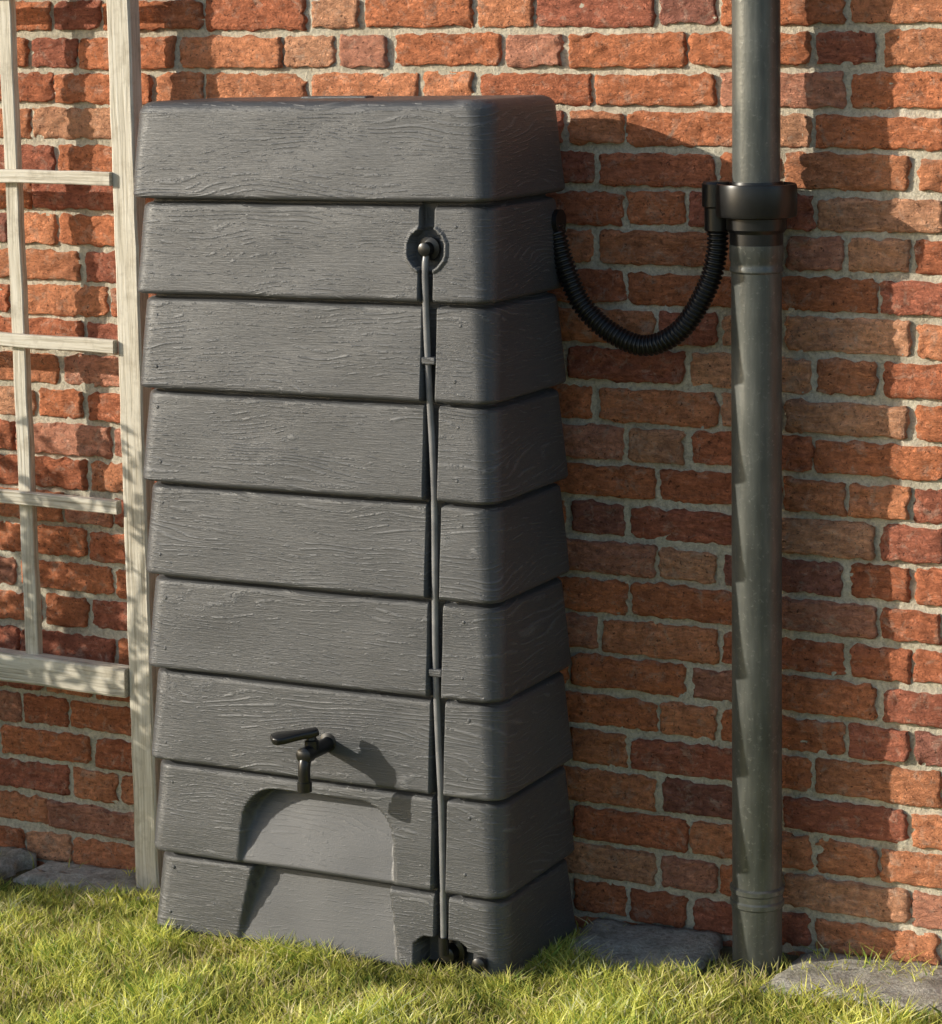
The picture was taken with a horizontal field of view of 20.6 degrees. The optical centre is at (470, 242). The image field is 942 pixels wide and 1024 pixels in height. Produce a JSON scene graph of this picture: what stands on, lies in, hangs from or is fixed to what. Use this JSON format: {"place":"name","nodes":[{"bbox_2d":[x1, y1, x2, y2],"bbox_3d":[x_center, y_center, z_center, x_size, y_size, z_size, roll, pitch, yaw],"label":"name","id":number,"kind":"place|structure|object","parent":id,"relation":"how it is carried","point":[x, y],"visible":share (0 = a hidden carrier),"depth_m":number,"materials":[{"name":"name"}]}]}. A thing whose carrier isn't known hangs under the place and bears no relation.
{"place":"outdoors","nodes":[
{"label":"outdoors","id":0,"kind":"place"},
{"bbox_2d":[0,850,941,1023],"bbox_3d":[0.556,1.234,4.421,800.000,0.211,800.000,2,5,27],"label":"ground","id":1,"kind":"structure","parent":0,"point":[726,950],"depth_m":4.36,"materials":[{"name":"green plant"}]},
{"bbox_2d":[0,0,164,890],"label":"garden trellis","id":2,"kind":"object","parent":1,"relation":"on","point":[135,679],"visible":0.92,"depth_m":4.89,"materials":[{"name":"white wood"}]},
{"bbox_2d":[133,95,575,980],"bbox_3d":[-0.223,0.482,4.465,0.705,1.463,0.414,1,5,27],"label":"rain barrel","id":3,"kind":"object","parent":1,"relation":"on","point":[355,467],"visible":1,"depth_m":4.36,"materials":[{"name":"grey plastic"}]},
{"bbox_2d":[0,0,941,964],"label":"bricks","id":4,"kind":"object","parent":1,"relation":"on","point":[830,538],"visible":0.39,"depth_m":4.46,"materials":[{"name":"brick"}]},
{"bbox_2d":[0,0,941,964],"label":"mortar","id":5,"kind":"object","parent":1,"relation":"on","point":[716,152],"visible":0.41,"depth_m":4.46,"materials":[{"name":"beige concrete"}]},
{"bbox_2d":[0,846,941,1014],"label":"paving slabs","id":6,"kind":"structure","parent":1,"relation":"on","point":[639,942],"depth_m":4.41,"materials":[{"name":"stone"}]},
{"bbox_2d":[702,0,796,975],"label":"downpipe","id":7,"kind":"object","parent":1,"relation":"on","point":[751,207],"visible":0.98,"depth_m":4.26,"materials":[{"name":"black plastic"}]},
{"bbox_2d":[553,224,728,356],"bbox_3d":[0.273,0.075,4.361,0.336,0.235,0.039,2,5,25],"label":"corrugated hose","id":8,"kind":"object","parent":7,"relation":"attached to","point":[680,329],"visible":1,"depth_m":4.35,"materials":[{"name":"black plastic"}]}
]}

